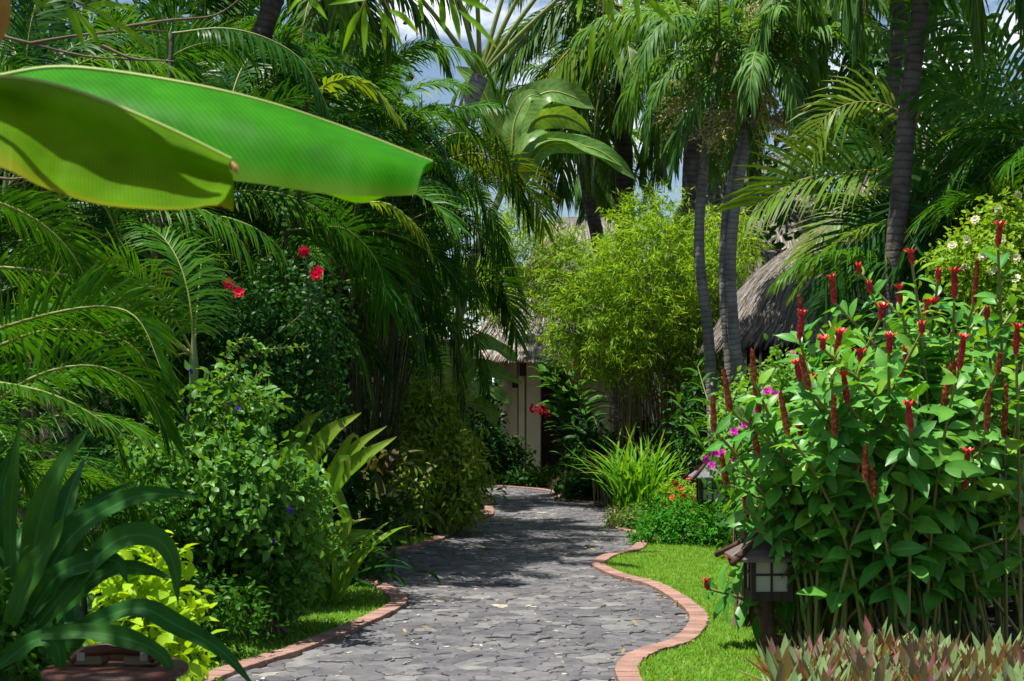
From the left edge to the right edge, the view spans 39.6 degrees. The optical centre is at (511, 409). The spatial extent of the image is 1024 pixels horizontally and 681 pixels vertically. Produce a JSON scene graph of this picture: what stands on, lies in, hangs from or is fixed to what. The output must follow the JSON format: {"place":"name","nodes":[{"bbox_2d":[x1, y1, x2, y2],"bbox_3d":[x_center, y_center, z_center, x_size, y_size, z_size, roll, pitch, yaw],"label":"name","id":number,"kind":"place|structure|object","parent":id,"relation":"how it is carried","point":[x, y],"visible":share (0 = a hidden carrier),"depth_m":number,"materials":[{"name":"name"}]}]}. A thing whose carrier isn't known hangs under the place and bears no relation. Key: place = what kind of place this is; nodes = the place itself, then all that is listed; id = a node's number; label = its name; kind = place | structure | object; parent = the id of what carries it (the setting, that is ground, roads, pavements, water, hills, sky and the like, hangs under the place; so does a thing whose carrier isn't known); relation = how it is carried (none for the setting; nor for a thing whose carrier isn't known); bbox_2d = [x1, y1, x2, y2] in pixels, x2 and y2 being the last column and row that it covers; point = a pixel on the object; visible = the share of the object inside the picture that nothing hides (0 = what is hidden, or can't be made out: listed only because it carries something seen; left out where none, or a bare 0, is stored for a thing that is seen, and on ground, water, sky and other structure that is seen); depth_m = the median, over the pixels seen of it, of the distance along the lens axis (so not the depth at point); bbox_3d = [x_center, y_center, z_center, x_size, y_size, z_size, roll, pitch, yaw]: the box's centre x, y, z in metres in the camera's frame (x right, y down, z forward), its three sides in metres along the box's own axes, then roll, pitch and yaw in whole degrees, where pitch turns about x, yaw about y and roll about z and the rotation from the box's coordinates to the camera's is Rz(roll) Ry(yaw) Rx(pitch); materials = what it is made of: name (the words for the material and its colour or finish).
{"place":"outdoors","nodes":[
{"label":"outdoors","id":0,"kind":"place"},
{"bbox_2d":[0,0,238,179],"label":"dry branch","id":1,"kind":"object","parent":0,"point":[36,43],"visible":0.87,"depth_m":7.00,"materials":[{"name":"brown plant"}]},
{"bbox_2d":[0,409,250,680],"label":"crinum lily","id":2,"kind":"object","parent":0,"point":[57,571],"visible":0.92,"depth_m":4.75,"materials":[{"name":"green plant"}]},
{"bbox_2d":[79,535,433,675],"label":"lawn","id":3,"kind":"structure","parent":0,"point":[90,609],"depth_m":11.03,"materials":[{"name":"green plant"}]},
{"bbox_2d":[0,188,190,548],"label":"areca palm","id":4,"kind":"object","parent":3,"relation":"on","point":[88,291],"visible":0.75,"depth_m":7.59,"materials":[{"name":"plant"}]},
{"bbox_2d":[0,27,333,618],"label":"areca palm","id":5,"kind":"object","parent":3,"relation":"on","point":[115,225],"visible":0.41,"depth_m":11.05,"materials":[{"name":"plant"}]},
{"bbox_2d":[9,226,374,569],"bbox_3d":[-2.639,0.067,11.448,3.157,3.090,1.983,0,0,-34],"label":"hibiscus shrub","id":6,"kind":"object","parent":3,"relation":"on","point":[284,364],"visible":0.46,"depth_m":11.45,"materials":[{"name":"green plant"}]},
{"bbox_2d":[62,452,321,665],"bbox_3d":[-1.975,0.959,9.324,1.242,1.390,2.127,0,0,43],"label":"undergrowth shrub","id":7,"kind":"object","parent":3,"relation":"on","point":[237,605],"visible":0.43,"depth_m":9.12,"materials":[{"name":"green plant"}]},
{"bbox_2d":[0,0,389,487],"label":"areca palm","id":8,"kind":"object","parent":3,"relation":"on","point":[252,87],"visible":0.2,"depth_m":13.11,"materials":[{"name":"plant"}]},
{"bbox_2d":[80,333,348,636],"bbox_3d":[-2.104,0.544,10.069,1.958,2.138,1.470,0,0,0],"label":"flowering shrub","id":9,"kind":"object","parent":3,"relation":"on","point":[254,504],"visible":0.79,"depth_m":9.80,"materials":[{"name":"green plant"}]},
{"bbox_2d":[22,370,420,558],"bbox_3d":[-3.017,0.617,14.475,2.452,2.202,4.466,0,0,29],"label":"undergrowth shrub","id":10,"kind":"object","parent":3,"relation":"on","point":[353,486],"visible":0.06,"depth_m":15.37,"materials":[{"name":"green plant"}]},
{"bbox_2d":[78,0,487,466],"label":"areca palm","id":11,"kind":"object","parent":3,"relation":"on","point":[294,237],"visible":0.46,"depth_m":14.23,"materials":[{"name":"plant"}]},
{"bbox_2d":[283,409,412,601],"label":"spider lily","id":12,"kind":"object","parent":3,"relation":"on","point":[349,460],"visible":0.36,"depth_m":11.40,"materials":[{"name":"green plant"}]},
{"bbox_2d":[324,534,412,589],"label":"agave","id":13,"kind":"object","parent":3,"relation":"on","point":[361,580],"visible":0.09,"depth_m":12.81,"materials":[{"name":"green plant"}]},
{"bbox_2d":[326,525,440,586],"bbox_3d":[-1.360,1.452,13.177,1.352,0.778,1.356,0,0,-37],"label":"dwarf palm","id":14,"kind":"object","parent":3,"relation":"on","point":[374,560],"visible":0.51,"depth_m":13.20,"materials":[{"name":"green plant"}]},
{"bbox_2d":[352,472,444,546],"bbox_3d":[-1.455,1.239,16.609,1.345,0.999,1.254,0,0,0],"label":"cordyline","id":15,"kind":"object","parent":3,"relation":"on","point":[380,487],"visible":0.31,"depth_m":16.62,"materials":[{"name":"green plant"}]},
{"bbox_2d":[359,440,460,495],"bbox_3d":[-1.374,0.758,17.122,1.477,0.768,1.522,0,0,0],"label":"cordyline","id":16,"kind":"object","parent":3,"relation":"on","point":[381,466],"visible":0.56,"depth_m":17.27,"materials":[{"name":"green plant"}]},
{"bbox_2d":[304,205,473,444],"bbox_3d":[-3.254,-1.852,29.895,5.221,6.925,4.200,0,0,0],"label":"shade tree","id":17,"kind":"object","parent":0,"point":[345,372],"visible":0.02,"depth_m":29.53,"materials":[{"name":"green plant"}]},
{"bbox_2d":[224,487,688,680],"bbox_3d":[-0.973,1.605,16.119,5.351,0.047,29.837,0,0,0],"label":"stone path","id":18,"kind":"structure","parent":0,"point":[488,571],"depth_m":11.17,"materials":[{"name":"stone"}]},
{"bbox_2d":[0,545,85,680],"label":"creeper","id":19,"kind":"object","parent":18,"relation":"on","point":[29,668],"visible":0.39,"depth_m":4.72,"materials":[{"name":"green plant"}]},
{"bbox_2d":[41,643,188,680],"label":"lantern","id":20,"kind":"object","parent":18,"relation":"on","point":[101,662],"visible":0.94,"depth_m":4.50,"materials":[{"name":"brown wood"}]},
{"bbox_2d":[80,530,225,680],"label":"lime bush","id":21,"kind":"object","parent":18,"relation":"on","point":[116,588],"visible":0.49,"depth_m":6.13,"materials":[{"name":"green plant"}]},
{"bbox_2d":[219,496,737,680],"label":"leaf litter","id":22,"kind":"object","parent":18,"relation":"on","point":[622,650],"visible":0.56,"depth_m":10.53,"materials":[{"name":"brown plant"}]},
{"bbox_2d":[11,0,1023,382],"label":"sky","id":23,"kind":"structure","parent":0,"point":[486,18],"materials":[{"name":"blue"}]},
{"bbox_2d":[17,473,1023,644],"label":"ground","id":24,"kind":"structure","parent":0,"point":[1011,632],"depth_m":11.30,"materials":[{"name":"soil"}]},
{"bbox_2d":[31,0,153,53],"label":"overhanging bamboo","id":25,"kind":"object","parent":24,"relation":"on","point":[74,18],"visible":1,"depth_m":4.80,"materials":[{"name":"green plant"}]},
{"bbox_2d":[2,0,197,518],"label":"shade tree","id":26,"kind":"object","parent":24,"relation":"on","point":[25,412],"visible":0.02,"depth_m":20.82,"materials":[{"name":"green plant"}]},
{"bbox_2d":[0,0,271,496],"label":"shade tree","id":27,"kind":"object","parent":24,"relation":"on","point":[67,60],"visible":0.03,"depth_m":14.79,"materials":[{"name":"green plant"}]},
{"bbox_2d":[0,0,432,210],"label":"banana plant","id":28,"kind":"object","parent":24,"relation":"on","point":[111,137],"visible":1,"depth_m":2.77,"materials":[{"name":"green plant"}]},
{"bbox_2d":[81,0,439,365],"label":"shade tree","id":29,"kind":"object","parent":24,"relation":"on","point":[404,23],"depth_m":24.42,"materials":[{"name":"green plant"}]},
{"bbox_2d":[39,339,491,471],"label":"wall","id":30,"kind":"structure","parent":24,"relation":"on","point":[60,424],"depth_m":36.08,"materials":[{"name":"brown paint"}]},
{"bbox_2d":[109,0,449,459],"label":"shade tree","id":31,"kind":"object","parent":24,"relation":"on","point":[335,52],"depth_m":18.50,"materials":[{"name":"green plant"}]},
{"bbox_2d":[184,0,456,398],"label":"tall palm","id":32,"kind":"object","parent":24,"relation":"on","point":[268,17],"visible":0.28,"depth_m":14.70,"materials":[{"name":"green plant"}]},
{"bbox_2d":[218,0,473,422],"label":"coconut palm","id":33,"kind":"object","parent":24,"relation":"on","point":[309,12],"visible":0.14,"depth_m":23.25,"materials":[{"name":"green plant"}]},
{"bbox_2d":[204,493,493,680],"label":"brick kerb","id":34,"kind":"structure","parent":24,"relation":"on","point":[398,598],"depth_m":10.24,"materials":[{"name":"brick"}]},
{"bbox_2d":[185,0,564,532],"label":"areca palm","id":35,"kind":"object","parent":24,"relation":"on","point":[465,155],"visible":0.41,"depth_m":17.45,"materials":[{"name":"plant"}]},
{"bbox_2d":[328,251,455,444],"bbox_3d":[-2.380,-1.050,21.533,3.134,5.310,3.882,0,0,0],"label":"areca palm","id":36,"kind":"object","parent":24,"relation":"on","point":[429,363],"visible":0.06,"depth_m":21.07,"materials":[{"name":"plant"}]},
{"bbox_2d":[287,0,497,56],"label":"overhanging bamboo","id":37,"kind":"object","parent":24,"relation":"on","point":[386,20],"visible":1,"depth_m":4.41,"materials":[{"name":"green plant"}]},
{"bbox_2d":[302,373,483,525],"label":"undergrowth shrub","id":38,"kind":"object","parent":24,"relation":"on","point":[367,416],"visible":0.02,"depth_m":19.99,"materials":[{"name":"green plant"}]},
{"bbox_2d":[366,362,508,537],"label":"croton bush","id":39,"kind":"object","parent":24,"relation":"on","point":[452,490],"visible":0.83,"depth_m":18.20,"materials":[{"name":"green plant"}]},
{"bbox_2d":[418,197,507,338],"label":"shade tree","id":40,"kind":"object","parent":24,"relation":"on","point":[447,312],"visible":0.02,"depth_m":41.35,"materials":[{"name":"green plant"}]},
{"bbox_2d":[410,333,521,430],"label":"banana plant","id":41,"kind":"object","parent":24,"relation":"on","point":[497,371],"visible":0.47,"depth_m":24.00,"materials":[{"name":"green plant"}]},
{"bbox_2d":[380,0,558,415],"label":"fan palm","id":42,"kind":"object","parent":24,"relation":"on","point":[493,55],"visible":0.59,"depth_m":22.88,"materials":[{"name":"green plant"}]},
{"bbox_2d":[464,368,539,486],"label":"bush","id":43,"kind":"object","parent":24,"relation":"on","point":[497,441],"visible":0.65,"depth_m":30.52,"materials":[{"name":"green plant"}]},
{"bbox_2d":[439,196,567,432],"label":"bamboo clump","id":44,"kind":"object","parent":24,"relation":"on","point":[528,270],"visible":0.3,"depth_m":29.36,"materials":[{"name":"green plant"}]},
{"bbox_2d":[501,461,562,486],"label":"bush","id":45,"kind":"object","parent":24,"relation":"on","point":[538,478],"visible":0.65,"depth_m":29.86,"materials":[{"name":"green plant"}]},
{"bbox_2d":[447,66,634,411],"bbox_3d":[0.399,-2.238,24.925,3.497,7.696,0.782,0,0,0],"label":"banana plant","id":46,"kind":"object","parent":24,"relation":"on","point":[533,119],"visible":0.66,"depth_m":24.90,"materials":[{"name":"green plant"}]},
{"bbox_2d":[460,217,651,474],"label":"thatched house","id":47,"kind":"structure","parent":24,"relation":"on","point":[531,429],"depth_m":34.32,"materials":[{"name":"beige paint"}]},
{"bbox_2d":[541,373,569,473],"bbox_3d":[1.071,0.350,34.760,0.702,2.480,0.140,0,0,0],"label":"door","id":48,"kind":"structure","parent":47,"relation":"in","point":[549,457],"depth_m":34.77,"materials":[{"name":"brown wood"}]},
{"bbox_2d":[546,471,573,495],"bbox_3d":[0.987,1.426,26.447,0.836,0.668,0.723,0,0,-12],"label":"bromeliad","id":49,"kind":"object","parent":24,"relation":"on","point":[549,484],"visible":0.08,"depth_m":26.36,"materials":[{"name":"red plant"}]},
{"bbox_2d":[450,1,681,448],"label":"coconut palm","id":50,"kind":"object","parent":24,"relation":"on","point":[562,190],"visible":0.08,"depth_m":32.85,"materials":[{"name":"green plant"}]},
{"bbox_2d":[527,342,616,472],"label":"ginger plant","id":51,"kind":"object","parent":24,"relation":"on","point":[571,398],"visible":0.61,"depth_m":25.65,"materials":[{"name":"green plant"}]},
{"bbox_2d":[545,422,617,502],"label":"dark bush","id":52,"kind":"object","parent":24,"relation":"on","point":[573,486],"visible":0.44,"depth_m":24.77,"materials":[{"name":"green plant"}]},
{"bbox_2d":[489,485,708,680],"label":"brick kerb","id":53,"kind":"structure","parent":24,"relation":"on","point":[626,667],"depth_m":11.13,"materials":[{"name":"brick"}]},
{"bbox_2d":[529,126,671,224],"bbox_3d":[2.401,-2.994,38.050,3.546,9.195,3.623,0,0,-33],"label":"coconut palm","id":54,"kind":"object","parent":24,"relation":"on","point":[579,200],"visible":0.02,"depth_m":37.72,"materials":[{"name":"green plant"}]},
{"bbox_2d":[556,408,651,505],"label":"ginger plant","id":55,"kind":"object","parent":24,"relation":"on","point":[587,437],"visible":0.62,"depth_m":23.73,"materials":[{"name":"green plant"}]},
{"bbox_2d":[465,0,766,448],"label":"coconut palm","id":56,"kind":"object","parent":24,"relation":"on","point":[568,66],"visible":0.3,"depth_m":28.40,"materials":[{"name":"green plant"}]},
{"bbox_2d":[599,499,652,529],"bbox_3d":[1.570,1.412,19.167,0.771,0.474,1.386,0,0,0],"label":"variegated cover","id":57,"kind":"object","parent":24,"relation":"on","point":[621,520],"visible":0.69,"depth_m":18.94,"materials":[{"name":"green plant"}]},
{"bbox_2d":[577,0,680,77],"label":"overhanging bamboo","id":58,"kind":"object","parent":24,"relation":"on","point":[653,4],"visible":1,"depth_m":4.41,"materials":[{"name":"green plant"}]},
{"bbox_2d":[563,423,697,515],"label":"lemongrass clump","id":59,"kind":"object","parent":24,"relation":"on","point":[639,480],"visible":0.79,"depth_m":21.10,"materials":[{"name":"green plant"}]},
{"bbox_2d":[518,170,776,500],"bbox_3d":[2.120,-1.158,22.586,4.154,5.519,2.998,0,0,0],"label":"bamboo clump","id":60,"kind":"object","parent":24,"relation":"on","point":[619,346],"visible":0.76,"depth_m":22.38,"materials":[{"name":"green plant"}]},
{"bbox_2d":[597,359,746,493],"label":"dark bush","id":61,"kind":"object","parent":24,"relation":"on","point":[686,442],"visible":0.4,"depth_m":20.24,"materials":[{"name":"green plant"}]},
{"bbox_2d":[624,482,739,546],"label":"cover plant","id":62,"kind":"object","parent":24,"relation":"on","point":[660,525],"visible":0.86,"depth_m":16.84,"materials":[{"name":"green plant"}]},
{"bbox_2d":[649,476,722,517],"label":"ixora bush","id":63,"kind":"object","parent":24,"relation":"on","point":[676,487],"visible":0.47,"depth_m":17.62,"materials":[{"name":"green plant"}]},
{"bbox_2d":[568,0,828,514],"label":"slender palm","id":64,"kind":"object","parent":24,"relation":"on","point":[672,75],"visible":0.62,"depth_m":18.14,"materials":[{"name":"green plant"}]},
{"bbox_2d":[683,461,724,517],"bbox_3d":[2.360,1.107,16.900,0.583,1.055,0.584,0,0,-3],"label":"garden lantern","id":65,"kind":"object","parent":24,"relation":"on","point":[697,472],"visible":0.27,"depth_m":16.77,"materials":[{"name":"grey"}]},
{"bbox_2d":[578,0,868,466],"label":"coconut palm","id":66,"kind":"object","parent":24,"relation":"on","point":[691,159],"visible":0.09,"depth_m":24.88,"materials":[{"name":"green plant"}]},
{"bbox_2d":[662,354,790,512],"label":"ginger plant","id":67,"kind":"object","parent":24,"relation":"on","point":[691,427],"visible":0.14,"depth_m":17.14,"materials":[{"name":"green plant"}]},
{"bbox_2d":[639,154,827,434],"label":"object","id":68,"kind":"structure","parent":24,"relation":"on","point":[769,254],"depth_m":28.14,"materials":[{"name":"plant"}]},
{"bbox_2d":[631,0,903,417],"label":"slender palm","id":69,"kind":"object","parent":24,"relation":"on","point":[750,77],"visible":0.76,"depth_m":17.76,"materials":[{"name":"green plant"}]},
{"bbox_2d":[693,396,867,558],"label":"undergrowth shrub","id":70,"kind":"object","parent":24,"relation":"on","point":[715,484],"visible":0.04,"depth_m":15.28,"materials":[{"name":"green plant"}]},
{"bbox_2d":[717,0,930,532],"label":"slender palm","id":71,"kind":"object","parent":24,"relation":"on","point":[762,37],"visible":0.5,"depth_m":17.95,"materials":[{"name":"grey plant"}]},
{"bbox_2d":[795,0,911,397],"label":"tall palm","id":72,"kind":"object","parent":24,"relation":"on","point":[894,82],"visible":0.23,"depth_m":15.44,"materials":[{"name":"grey plant"}]},
{"bbox_2d":[697,135,1013,426],"bbox_3d":[5.747,-1.216,20.606,6.154,5.632,6.150,0,0,0],"label":"thatched hut","id":73,"kind":"object","parent":24,"relation":"on","point":[771,316],"visible":0.16,"depth_m":19.35,"materials":[{"name":"plant"}]},
{"bbox_2d":[710,0,1023,470],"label":"areca palm","id":74,"kind":"object","parent":24,"relation":"on","point":[872,220],"visible":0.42,"depth_m":12.87,"materials":[{"name":"plant"}]},
{"bbox_2d":[717,377,1018,614],"bbox_3d":[3.439,0.632,11.299,3.567,2.103,1.493,0,0,0],"label":"undergrowth shrub","id":75,"kind":"object","parent":24,"relation":"on","point":[722,523],"depth_m":11.34,"materials":[{"name":"green plant"}]},
{"bbox_2d":[747,0,1012,178],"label":"coconut palm","id":76,"kind":"object","parent":24,"relation":"on","point":[845,59],"visible":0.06,"depth_m":27.71,"materials":[{"name":"green plant"}]},
{"bbox_2d":[742,0,1023,255],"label":"shade tree","id":77,"kind":"object","parent":24,"relation":"on","point":[836,60],"visible":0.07,"depth_m":24.86,"materials":[{"name":"green plant"}]},
{"bbox_2d":[904,226,939,365],"bbox_3d":[3.346,0.063,11.450,0.404,3.081,0.140,0,0,-33],"label":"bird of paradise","id":78,"kind":"object","parent":24,"relation":"on","point":[933,277],"visible":0.2,"depth_m":11.40,"materials":[{"name":"green plant"}]},
{"bbox_2d":[851,108,1023,366],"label":"areca palm","id":79,"kind":"object","parent":24,"relation":"on","point":[1009,167],"visible":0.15,"depth_m":12.02,"materials":[{"name":"plant"}]},
{"bbox_2d":[915,177,1023,623],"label":"white flowering bush","id":80,"kind":"object","parent":24,"relation":"on","point":[961,248],"visible":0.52,"depth_m":10.71,"materials":[{"name":"green plant"}]},
{"bbox_2d":[607,545,993,680],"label":"lawn","id":81,"kind":"structure","parent":0,"point":[953,636],"depth_m":10.42,"materials":[{"name":"green plant"}]},
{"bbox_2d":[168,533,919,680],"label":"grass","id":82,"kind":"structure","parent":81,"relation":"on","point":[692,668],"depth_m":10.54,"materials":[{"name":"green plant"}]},
{"bbox_2d":[714,532,823,652],"bbox_3d":[1.675,1.212,9.317,0.626,0.846,0.626,0,0,0],"label":"garden lantern","id":83,"kind":"object","parent":81,"relation":"on","point":[764,584],"visible":0.83,"depth_m":9.20,"materials":[{"name":"dark timber"},{"name":"frosted white glass"}]},
{"bbox_2d":[698,333,855,627],"bbox_3d":[1.985,0.515,10.547,1.328,2.186,1.369,0,0,0],"label":"bougainvillea","id":84,"kind":"object","parent":81,"relation":"on","point":[737,427],"visible":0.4,"depth_m":10.60,"materials":[{"name":"green plant"}]},
{"bbox_2d":[701,220,1023,648],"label":"costus shrub","id":85,"kind":"object","parent":81,"relation":"on","point":[900,516],"visible":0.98,"depth_m":8.97,"materials":[{"name":"green plant"}]},
{"bbox_2d":[732,615,1023,680],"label":"boat lily bed","id":86,"kind":"object","parent":81,"relation":"on","point":[868,655],"visible":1,"depth_m":7.71,"materials":[{"name":"green plant"}]},
{"bbox_2d":[812,0,1023,347],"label":"tall palm","id":87,"kind":"object","parent":81,"relation":"on","point":[896,232],"visible":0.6,"depth_m":12.32,"materials":[{"name":"grey plant"}]},
{"bbox_2d":[765,74,1003,201],"bbox_3d":[9.617,-3.571,35.936,8.442,10.356,6.649,0,0,0],"label":"shade tree","id":88,"kind":"object","parent":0,"point":[833,159],"depth_m":35.84,"materials":[{"name":"green plant"}]}
]}

